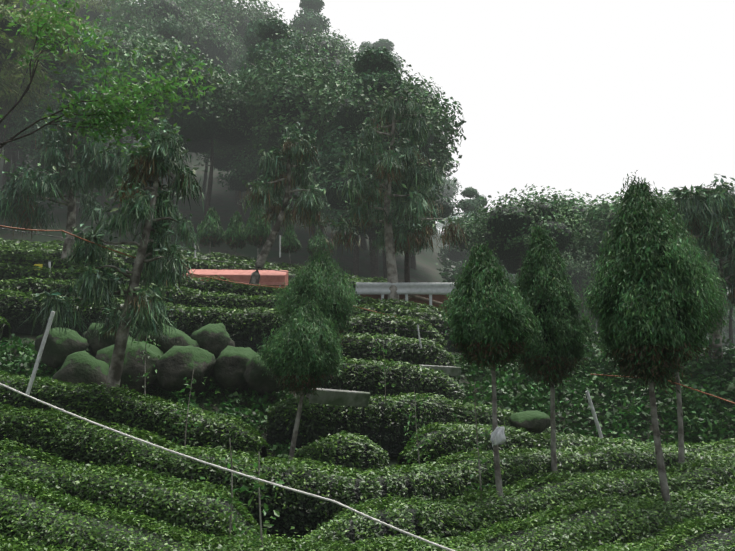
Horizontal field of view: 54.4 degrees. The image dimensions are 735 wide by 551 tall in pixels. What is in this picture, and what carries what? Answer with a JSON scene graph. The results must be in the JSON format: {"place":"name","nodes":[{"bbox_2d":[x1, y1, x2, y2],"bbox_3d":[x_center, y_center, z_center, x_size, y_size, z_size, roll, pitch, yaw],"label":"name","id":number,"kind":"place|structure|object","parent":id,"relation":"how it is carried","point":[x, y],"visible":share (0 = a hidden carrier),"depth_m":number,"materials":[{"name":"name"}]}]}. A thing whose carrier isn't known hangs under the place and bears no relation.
{"place":"outdoors","nodes":[
{"label":"outdoors","id":0,"kind":"place"},
{"bbox_2d":[0,383,454,550],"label":"white rope","id":1,"kind":"object","parent":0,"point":[261,480],"visible":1,"depth_m":3.78,"materials":[{"name":"fabric"}]},
{"bbox_2d":[0,334,734,473],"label":"ground cover","id":2,"kind":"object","parent":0,"point":[701,422],"depth_m":18.33,"materials":[{"name":"green plant"}]},
{"bbox_2d":[35,327,88,368],"bbox_3d":[-7.383,1.740,17.168,1.240,1.007,0.924,-6,-11,29],"label":"rock","id":3,"kind":"object","parent":2,"relation":"on","point":[60,346],"visible":0.77,"depth_m":16.81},
{"bbox_2d":[82,323,134,357],"bbox_3d":[-6.478,1.688,17.900,1.275,1.038,1.356,2,-10,-11],"label":"rock","id":4,"kind":"object","parent":2,"relation":"on","point":[94,340],"visible":0.27,"depth_m":17.35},
{"bbox_2d":[190,323,234,358],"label":"rock","id":5,"kind":"object","parent":2,"relation":"on","point":[216,340],"visible":0.71,"depth_m":18.09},
{"bbox_2d":[186,269,287,289],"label":"red roof","id":6,"kind":"structure","parent":2,"relation":"on","point":[265,275],"depth_m":26.56,"materials":[{"name":"paint"}]},
{"bbox_2d":[239,282,284,284],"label":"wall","id":7,"kind":"structure","parent":6,"relation":"attached to","point":[270,283],"depth_m":26.45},
{"bbox_2d":[243,354,284,394],"bbox_3d":[-2.362,2.311,16.660,1.116,0.926,0.925,6,-12,-32],"label":"rock","id":8,"kind":"object","parent":2,"relation":"on","point":[255,380],"visible":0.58,"depth_m":16.30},
{"bbox_2d":[0,228,581,317],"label":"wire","id":9,"kind":"object","parent":2,"relation":"on","point":[181,255],"visible":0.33,"depth_m":23.49,"materials":[{"name":"orange"}]},
{"bbox_2d":[360,294,449,313],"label":"brick bank","id":10,"kind":"structure","parent":2,"relation":"on","point":[439,298],"depth_m":26.50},
{"bbox_2d":[356,282,454,294],"bbox_3d":[1.430,0.471,26.082,3.727,0.440,0.050,0,-10,-1],"label":"guard rail","id":11,"kind":"object","parent":2,"relation":"on","point":[406,288],"visible":0.9,"depth_m":26.08,"materials":[{"name":"metal"}]},
{"bbox_2d":[419,365,460,375],"bbox_3d":[1.787,2.345,17.657,1.036,0.220,0.080,3,7,0],"label":"concrete panel","id":12,"kind":"object","parent":2,"relation":"on","point":[452,371],"visible":0.67,"depth_m":17.61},
{"bbox_2d":[0,123,734,474],"bbox_3d":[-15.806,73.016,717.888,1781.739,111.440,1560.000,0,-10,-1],"label":"ground","id":13,"kind":"structure","parent":0,"point":[222,201],"depth_m":43.51,"materials":[{"name":"soil"}]},
{"bbox_2d":[1,0,44,14],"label":"forest tree","id":14,"kind":"object","parent":13,"relation":"on","point":[32,7],"visible":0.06,"depth_m":67.48,"materials":[{"name":"green plant"}]},
{"bbox_2d":[0,47,52,139],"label":"forest tree","id":15,"kind":"object","parent":13,"relation":"on","point":[16,112],"visible":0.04,"depth_m":45.51,"materials":[{"name":"green plant"}]},
{"bbox_2d":[16,79,62,178],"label":"forest tree","id":16,"kind":"object","parent":13,"relation":"on","point":[53,89],"visible":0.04,"depth_m":52.58,"materials":[{"name":"green plant"}]},
{"bbox_2d":[26,311,54,394],"bbox_3d":[-5.576,1.320,12.182,0.400,1.438,0.070,0,-10,-1],"label":"leaning pole","id":17,"kind":"object","parent":13,"relation":"on","point":[39,355],"visible":0.88,"depth_m":12.16,"materials":[{"name":"metal"}]},
{"bbox_2d":[0,92,85,207],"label":"forest tree","id":18,"kind":"object","parent":13,"relation":"on","point":[13,122],"visible":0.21,"depth_m":46.56,"materials":[{"name":"green plant"}]},
{"bbox_2d":[0,0,92,153],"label":"forest tree","id":19,"kind":"object","parent":13,"relation":"on","point":[12,89],"visible":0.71,"depth_m":41.89,"materials":[{"name":"green plant"}]},
{"bbox_2d":[0,0,108,195],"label":"forest tree","id":20,"kind":"object","parent":13,"relation":"on","point":[7,155],"visible":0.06,"depth_m":50.39,"materials":[{"name":"green plant"}]},
{"bbox_2d":[0,83,128,260],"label":"cypress","id":21,"kind":"object","parent":13,"relation":"on","point":[62,152],"visible":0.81,"depth_m":26.06,"materials":[{"name":"green plant"}]},
{"bbox_2d":[6,29,131,219],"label":"forest tree","id":22,"kind":"object","parent":13,"relation":"on","point":[68,80],"visible":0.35,"depth_m":45.28,"materials":[{"name":"green plant"}]},
{"bbox_2d":[35,10,115,198],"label":"forest tree","id":23,"kind":"object","parent":13,"relation":"on","point":[72,24],"visible":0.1,"depth_m":47.49,"materials":[{"name":"green plant"}]},
{"bbox_2d":[37,0,113,26],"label":"forest tree","id":24,"kind":"object","parent":13,"relation":"on","point":[71,10],"visible":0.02,"depth_m":73.19,"materials":[{"name":"green plant"}]},
{"bbox_2d":[52,351,108,391],"bbox_3d":[-6.199,2.309,15.526,1.298,1.338,1.228,4,-11,-21],"label":"rock","id":25,"kind":"object","parent":13,"relation":"on","point":[79,367],"visible":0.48,"depth_m":15.16,"materials":[{"name":"stone"}]},
{"bbox_2d":[42,0,128,30],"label":"forest tree","id":26,"kind":"object","parent":13,"relation":"on","point":[94,11],"visible":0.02,"depth_m":73.73,"materials":[{"name":"green plant"}]},
{"bbox_2d":[0,0,223,172],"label":"broadleaf","id":27,"kind":"object","parent":13,"relation":"on","point":[117,110],"visible":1,"depth_m":11.57,"materials":[{"name":"green plant"}]},
{"bbox_2d":[21,114,208,393],"bbox_3d":[-4.801,0.117,14.368,3.122,7.035,2.984,-2,-10,12],"label":"tree","id":28,"kind":"object","parent":13,"relation":"on","point":[165,263],"visible":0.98,"depth_m":14.06,"materials":[{"name":"green plant"}]},
{"bbox_2d":[85,15,162,197],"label":"forest tree","id":29,"kind":"object","parent":13,"relation":"on","point":[122,44],"visible":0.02,"depth_m":50.63,"materials":[{"name":"green plant"}]},
{"bbox_2d":[95,339,163,396],"bbox_3d":[-5.428,2.205,16.374,1.442,1.486,1.681,2,-8,45],"label":"rock","id":30,"kind":"object","parent":13,"relation":"on","point":[133,367],"visible":0.52,"depth_m":15.95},
{"bbox_2d":[99,10,178,152],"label":"forest tree","id":31,"kind":"object","parent":13,"relation":"on","point":[130,30],"visible":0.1,"depth_m":62.54,"materials":[{"name":"green plant"}]},
{"bbox_2d":[126,319,160,395],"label":"sapling","id":32,"kind":"object","parent":13,"relation":"on","point":[146,374],"visible":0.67,"depth_m":15.06,"materials":[{"name":"green plant"}]},
{"bbox_2d":[98,42,206,195],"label":"forest tree","id":33,"kind":"object","parent":13,"relation":"on","point":[132,127],"visible":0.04,"depth_m":50.52,"materials":[{"name":"green plant"}]},
{"bbox_2d":[97,0,211,60],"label":"forest tree","id":34,"kind":"object","parent":13,"relation":"on","point":[174,9],"visible":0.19,"depth_m":69.72,"materials":[{"name":"green plant"}]},
{"bbox_2d":[129,32,181,151],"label":"forest tree","id":35,"kind":"object","parent":13,"relation":"on","point":[133,40],"visible":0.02,"depth_m":58.97,"materials":[{"name":"green plant"}]},
{"bbox_2d":[130,0,189,149],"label":"forest tree","id":36,"kind":"object","parent":13,"relation":"on","point":[140,18],"depth_m":70.84,"materials":[{"name":"green plant"}]},
{"bbox_2d":[135,325,198,353],"bbox_3d":[-4.973,1.804,17.838,1.650,1.092,2.106,3,-19,11],"label":"rock","id":37,"kind":"object","parent":13,"relation":"on","point":[180,338],"visible":0.29,"depth_m":17.11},
{"bbox_2d":[93,35,247,233],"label":"forest tree","id":38,"kind":"object","parent":13,"relation":"on","point":[164,52],"visible":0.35,"depth_m":41.78,"materials":[{"name":"green plant"}]},
{"bbox_2d":[156,18,185,177],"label":"forest tree","id":39,"kind":"object","parent":13,"relation":"on","point":[167,29],"visible":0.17,"depth_m":61.67,"materials":[{"name":"green plant"}]},
{"bbox_2d":[152,345,215,395],"bbox_3d":[-4.251,2.244,16.559,1.456,1.296,1.562,-17,-14,28],"label":"rock","id":40,"kind":"object","parent":13,"relation":"on","point":[175,366],"visible":0.85,"depth_m":16.02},
{"bbox_2d":[138,4,245,78],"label":"forest tree","id":41,"kind":"object","parent":13,"relation":"on","point":[221,44],"visible":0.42,"depth_m":72.20,"materials":[{"name":"green plant"}]},
{"bbox_2d":[164,368,220,447],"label":"sapling","id":42,"kind":"object","parent":13,"relation":"on","point":[185,404],"visible":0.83,"depth_m":12.19,"materials":[{"name":"green plant"}]},
{"bbox_2d":[201,153,207,195],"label":"forest tree","id":43,"kind":"object","parent":13,"relation":"on","point":[205,179],"depth_m":53.93,"materials":[{"name":"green plant"}]},
{"bbox_2d":[146,55,269,217],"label":"forest tree","id":44,"kind":"object","parent":13,"relation":"on","point":[225,123],"visible":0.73,"depth_m":42.76,"materials":[{"name":"green plant"}]},
{"bbox_2d":[196,207,226,253],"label":"tree","id":45,"kind":"object","parent":13,"relation":"on","point":[211,233],"visible":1,"depth_m":35.29,"materials":[{"name":"green plant"}]},
{"bbox_2d":[176,0,255,45],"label":"forest tree","id":46,"kind":"object","parent":13,"relation":"on","point":[215,5],"visible":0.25,"depth_m":79.82,"materials":[{"name":"green plant"}]},
{"bbox_2d":[196,70,259,204],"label":"forest tree","id":47,"kind":"object","parent":13,"relation":"on","point":[219,162],"visible":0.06,"depth_m":50.15,"materials":[{"name":"green plant"}]},
{"bbox_2d":[200,438,264,549],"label":"sapling","id":48,"kind":"object","parent":13,"relation":"on","point":[224,495],"visible":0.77,"depth_m":7.49,"materials":[{"name":"green plant"}]},
{"bbox_2d":[213,345,257,393],"bbox_3d":[-3.167,2.260,17.068,1.247,1.166,1.321,14,-4,23],"label":"rock","id":49,"kind":"object","parent":13,"relation":"on","point":[229,368],"visible":0.71,"depth_m":16.54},
{"bbox_2d":[224,211,248,256],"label":"tree","id":50,"kind":"object","parent":13,"relation":"on","point":[235,236],"visible":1,"depth_m":34.29,"materials":[{"name":"green plant"}]},
{"bbox_2d":[216,131,268,221],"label":"forest tree","id":51,"kind":"object","parent":13,"relation":"on","point":[238,201],"depth_m":47.36,"materials":[{"name":"green plant"}]},
{"bbox_2d":[232,17,264,74],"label":"forest tree","id":52,"kind":"object","parent":13,"relation":"on","point":[251,38],"visible":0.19,"depth_m":62.73,"materials":[{"name":"green plant"}]},
{"bbox_2d":[208,17,302,221],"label":"forest tree","id":53,"kind":"object","parent":13,"relation":"on","point":[269,28],"visible":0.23,"depth_m":49.69,"materials":[{"name":"green plant"}]},
{"bbox_2d":[215,0,297,49],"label":"forest tree","id":54,"kind":"object","parent":13,"relation":"on","point":[260,13],"visible":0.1,"depth_m":82.58,"materials":[{"name":"green plant"}]},
{"bbox_2d":[216,75,298,217],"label":"forest tree","id":55,"kind":"object","parent":13,"relation":"on","point":[239,176],"visible":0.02,"depth_m":46.75,"materials":[{"name":"green plant"}]},
{"bbox_2d":[243,202,271,257],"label":"tree","id":56,"kind":"object","parent":13,"relation":"on","point":[256,234],"visible":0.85,"depth_m":33.26,"materials":[{"name":"green plant"}]},
{"bbox_2d":[232,452,294,550],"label":"sapling","id":57,"kind":"object","parent":13,"relation":"on","point":[258,484],"visible":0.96,"depth_m":6.87,"materials":[{"name":"green plant"}]},
{"bbox_2d":[230,13,310,63],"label":"forest tree","id":58,"kind":"object","parent":13,"relation":"on","point":[244,41],"visible":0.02,"depth_m":83.03,"materials":[{"name":"green plant"}]},
{"bbox_2d":[239,121,331,286],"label":"cypress","id":59,"kind":"object","parent":13,"relation":"on","point":[298,145],"visible":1,"depth_m":25.79,"materials":[{"name":"green plant"}]},
{"bbox_2d":[281,224,302,266],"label":"tree","id":60,"kind":"object","parent":13,"relation":"on","point":[290,242],"visible":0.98,"depth_m":33.27,"materials":[{"name":"green plant"}]},
{"bbox_2d":[279,33,305,72],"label":"forest tree","id":61,"kind":"object","parent":13,"relation":"on","point":[296,39],"visible":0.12,"depth_m":55.41,"materials":[{"name":"green plant"}]},
{"bbox_2d":[233,30,362,225],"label":"forest tree","id":62,"kind":"object","parent":13,"relation":"on","point":[266,71],"visible":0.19,"depth_m":43.50,"materials":[{"name":"green plant"}]},
{"bbox_2d":[253,299,349,460],"bbox_3d":[-1.150,2.231,12.632,1.693,3.707,1.562,0,-10,-1],"label":"round tree","id":63,"kind":"object","parent":13,"relation":"on","point":[303,357],"visible":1,"depth_m":12.40,"materials":[{"name":"green plant"}]},
{"bbox_2d":[254,88,349,231],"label":"forest tree","id":64,"kind":"object","parent":13,"relation":"on","point":[322,229],"visible":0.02,"depth_m":44.15,"materials":[{"name":"green plant"}]},
{"bbox_2d":[242,62,362,237],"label":"forest tree","id":65,"kind":"object","parent":13,"relation":"on","point":[283,111],"visible":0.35,"depth_m":42.48,"materials":[{"name":"green plant"}]},
{"bbox_2d":[265,21,357,76],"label":"forest tree","id":66,"kind":"object","parent":13,"relation":"on","point":[334,51],"visible":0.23,"depth_m":62.84,"materials":[{"name":"green plant"}]},
{"bbox_2d":[265,245,360,401],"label":"round tree","id":67,"kind":"object","parent":13,"relation":"on","point":[321,282],"visible":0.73,"depth_m":15.01,"materials":[{"name":"green plant"}]},
{"bbox_2d":[289,0,343,64],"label":"forest tree","id":68,"kind":"object","parent":13,"relation":"on","point":[309,16],"visible":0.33,"depth_m":88.14,"materials":[{"name":"green plant"}]},
{"bbox_2d":[307,229,333,255],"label":"tree","id":69,"kind":"object","parent":13,"relation":"on","point":[318,238],"visible":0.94,"depth_m":34.17,"materials":[{"name":"green plant"}]},
{"bbox_2d":[319,30,358,60],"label":"forest tree","id":70,"kind":"object","parent":13,"relation":"on","point":[335,36],"visible":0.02,"depth_m":125.90,"materials":[{"name":"green plant"}]},
{"bbox_2d":[309,388,370,406],"bbox_3d":[-0.528,2.342,13.725,1.156,0.300,0.080,7,19,-15],"label":"concrete panel","id":71,"kind":"object","parent":13,"relation":"on","point":[344,397],"visible":0.88,"depth_m":13.69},
{"bbox_2d":[319,123,407,276],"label":"forest tree","id":72,"kind":"object","parent":13,"relation":"on","point":[339,212],"visible":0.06,"depth_m":39.50,"materials":[{"name":"green plant"}]},
{"bbox_2d":[358,41,372,52],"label":"forest tree","id":73,"kind":"object","parent":13,"relation":"on","point":[369,44],"visible":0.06,"depth_m":111.79,"materials":[{"name":"green plant"}]},
{"bbox_2d":[0,238,734,550],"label":"tea rows","id":74,"kind":"object","parent":13,"relation":"on","point":[646,504],"depth_m":11.11,"materials":[{"name":"plant"}]},
{"bbox_2d":[0,225,434,325],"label":"orange cable","id":75,"kind":"object","parent":74,"relation":"on","point":[135,257],"visible":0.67,"depth_m":14.13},
{"bbox_2d":[509,410,549,433],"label":"rock","id":76,"kind":"object","parent":74,"relation":"on","point":[536,421],"visible":0.88,"depth_m":14.23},
{"bbox_2d":[305,46,444,280],"bbox_3d":[0.429,-6.094,40.331,8.606,14.632,9.357,2,-10,-10],"label":"forest tree","id":77,"kind":"object","parent":13,"relation":"on","point":[373,62],"visible":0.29,"depth_m":39.57,"materials":[{"name":"green plant"}]},
{"bbox_2d":[330,45,440,250],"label":"forest tree","id":78,"kind":"object","parent":13,"relation":"on","point":[397,73],"visible":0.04,"depth_m":48.07,"materials":[{"name":"green plant"}]},
{"bbox_2d":[306,83,466,278],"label":"forest tree","id":79,"kind":"object","parent":13,"relation":"on","point":[434,120],"visible":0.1,"depth_m":40.66,"materials":[{"name":"green plant"}]},
{"bbox_2d":[365,327,408,405],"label":"sapling","id":80,"kind":"object","parent":13,"relation":"on","point":[383,370],"visible":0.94,"depth_m":14.66,"materials":[{"name":"green plant"}]},
{"bbox_2d":[311,68,465,191],"bbox_3d":[1.348,-5.188,41.766,8.973,12.763,11.379,-1,-10,7],"label":"forest tree","id":81,"kind":"object","parent":13,"relation":"on","point":[355,118],"visible":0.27,"depth_m":39.42,"materials":[{"name":"green plant"}]},
{"bbox_2d":[373,39,403,76],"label":"forest tree","id":82,"kind":"object","parent":13,"relation":"on","point":[386,43],"visible":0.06,"depth_m":101.80,"materials":[{"name":"green plant"}]},
{"bbox_2d":[324,88,473,302],"bbox_3d":[0.541,-2.432,26.779,5.124,9.247,5.315,6,-11,-29],"label":"cypress","id":83,"kind":"object","parent":13,"relation":"on","point":[389,169],"visible":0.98,"depth_m":26.14,"materials":[{"name":"plant"}]},
{"bbox_2d":[365,149,445,282],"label":"tree","id":84,"kind":"object","parent":13,"relation":"on","point":[405,241],"visible":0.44,"depth_m":27.44,"materials":[{"name":"green plant"}]},
{"bbox_2d":[396,389,432,464],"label":"sapling","id":85,"kind":"object","parent":13,"relation":"on","point":[412,436],"visible":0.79,"depth_m":12.49,"materials":[{"name":"green plant"}]},
{"bbox_2d":[410,77,450,115],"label":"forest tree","id":86,"kind":"object","parent":13,"relation":"on","point":[430,91],"visible":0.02,"depth_m":113.54,"materials":[{"name":"green plant"}]},
{"bbox_2d":[402,163,466,269],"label":"forest tree","id":87,"kind":"object","parent":13,"relation":"on","point":[449,208],"depth_m":46.54,"materials":[{"name":"green plant"}]},
{"bbox_2d":[432,161,461,198],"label":"forest tree","id":88,"kind":"object","parent":13,"relation":"on","point":[452,190],"visible":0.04,"depth_m":121.16,"materials":[{"name":"green plant"}]},
{"bbox_2d":[436,197,463,228],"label":"forest tree","id":89,"kind":"object","parent":13,"relation":"on","point":[440,225],"visible":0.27,"depth_m":237.61,"materials":[{"name":"green plant"}]},
{"bbox_2d":[439,187,486,261],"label":"forest tree","id":90,"kind":"object","parent":13,"relation":"on","point":[471,204],"visible":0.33,"depth_m":61.30,"materials":[{"name":"green plant"}]},
{"bbox_2d":[441,214,484,255],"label":"forest tree","id":91,"kind":"object","parent":13,"relation":"on","point":[467,229],"visible":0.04,"depth_m":43.52,"materials":[{"name":"green plant"}]},
{"bbox_2d":[443,382,504,499],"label":"sapling","id":92,"kind":"object","parent":13,"relation":"on","point":[478,462],"visible":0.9,"depth_m":10.36,"materials":[{"name":"green plant"}]},
{"bbox_2d":[454,195,498,265],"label":"forest tree","id":93,"kind":"object","parent":13,"relation":"on","point":[484,199],"visible":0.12,"depth_m":63.54,"materials":[{"name":"green plant"}]},
{"bbox_2d":[441,241,542,498],"bbox_3d":[1.782,1.920,10.252,1.416,4.855,1.425,0,-10,-1],"label":"tree","id":94,"kind":"object","parent":13,"relation":"on","point":[491,316],"visible":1,"depth_m":10.10,"materials":[{"name":"green plant"}]},
{"bbox_2d":[490,426,505,445],"bbox_3d":[1.835,2.243,10.010,0.216,0.300,0.155,32,-6,-10],"label":"plastic bag","id":95,"kind":"object","parent":94,"relation":"attached to","point":[499,437],"visible":0.9,"depth_m":9.96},
{"bbox_2d":[496,259,516,285],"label":"forest tree","id":96,"kind":"object","parent":13,"relation":"on","point":[513,277],"visible":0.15,"depth_m":57.20,"materials":[{"name":"green plant"}]},
{"bbox_2d":[457,187,594,274],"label":"forest tree","id":97,"kind":"object","parent":13,"relation":"on","point":[504,232],"visible":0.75,"depth_m":32.31,"materials":[{"name":"green plant"}]},
{"bbox_2d":[488,184,602,253],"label":"forest tree","id":98,"kind":"object","parent":13,"relation":"on","point":[581,204],"visible":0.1,"depth_m":39.34,"materials":[{"name":"green plant"}]},
{"bbox_2d":[510,222,598,477],"bbox_3d":[3.190,1.731,12.344,1.521,5.505,1.570,0,-10,-1],"label":"tree","id":99,"kind":"object","parent":13,"relation":"on","point":[554,353],"visible":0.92,"depth_m":12.15,"materials":[{"name":"green plant"}]},
{"bbox_2d":[558,246,599,322],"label":"forest tree","id":100,"kind":"object","parent":13,"relation":"on","point":[577,271],"visible":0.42,"depth_m":45.27,"materials":[{"name":"green plant"}]},
{"bbox_2d":[436,246,734,395],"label":"shrubs","id":101,"kind":"object","parent":13,"relation":"on","point":[449,271],"visible":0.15,"depth_m":20.84,"materials":[{"name":"green plant"}]},
{"bbox_2d":[575,299,596,329],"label":"forest tree","id":102,"kind":"object","parent":13,"relation":"on","point":[586,314],"depth_m":54.96,"materials":[{"name":"green plant"}]},
{"bbox_2d":[585,391,603,438],"bbox_3d":[3.680,2.255,11.598,0.261,0.766,0.060,0,-10,-1],"label":"leaning pole","id":103,"kind":"object","parent":13,"relation":"on","point":[594,414],"visible":1,"depth_m":11.58,"materials":[{"name":"metal"}]},
{"bbox_2d":[559,187,688,263],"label":"forest tree","id":104,"kind":"object","parent":13,"relation":"on","point":[598,218],"visible":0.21,"depth_m":35.40,"materials":[{"name":"green plant"}]},
{"bbox_2d":[573,170,734,504],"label":"tree","id":105,"kind":"object","parent":13,"relation":"on","point":[646,301],"visible":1,"depth_m":9.53,"materials":[{"name":"green plant"}]},
{"bbox_2d":[590,374,734,403],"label":"orange cable","id":106,"kind":"object","parent":13,"relation":"on","point":[678,384],"visible":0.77,"depth_m":12.11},
{"bbox_2d":[653,190,731,471],"bbox_3d":[5.701,1.453,13.335,1.886,6.310,1.927,0,-10,-1],"label":"tree","id":107,"kind":"object","parent":13,"relation":"on","point":[692,243],"visible":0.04,"depth_m":13.12,"materials":[{"name":"green plant"}]},
{"bbox_2d":[667,174,734,358],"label":"tree","id":108,"kind":"object","parent":13,"relation":"on","point":[708,213],"visible":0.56,"depth_m":21.83,"materials":[{"name":"green plant"}]},
{"bbox_2d":[723,306,734,333],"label":"forest tree","id":109,"kind":"object","parent":13,"relation":"on","point":[733,325],"visible":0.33,"depth_m":66.89,"materials":[{"name":"green plant"}]},
{"bbox_2d":[729,265,732,342],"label":"forest tree","id":110,"kind":"object","parent":13,"relation":"on","point":[730,327],"visible":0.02,"depth_m":36.29,"materials":[{"name":"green plant"}]},
{"bbox_2d":[93,0,734,232],"label":"sky","id":111,"kind":"structure","parent":0,"point":[581,96],"materials":[{"name":"white"}]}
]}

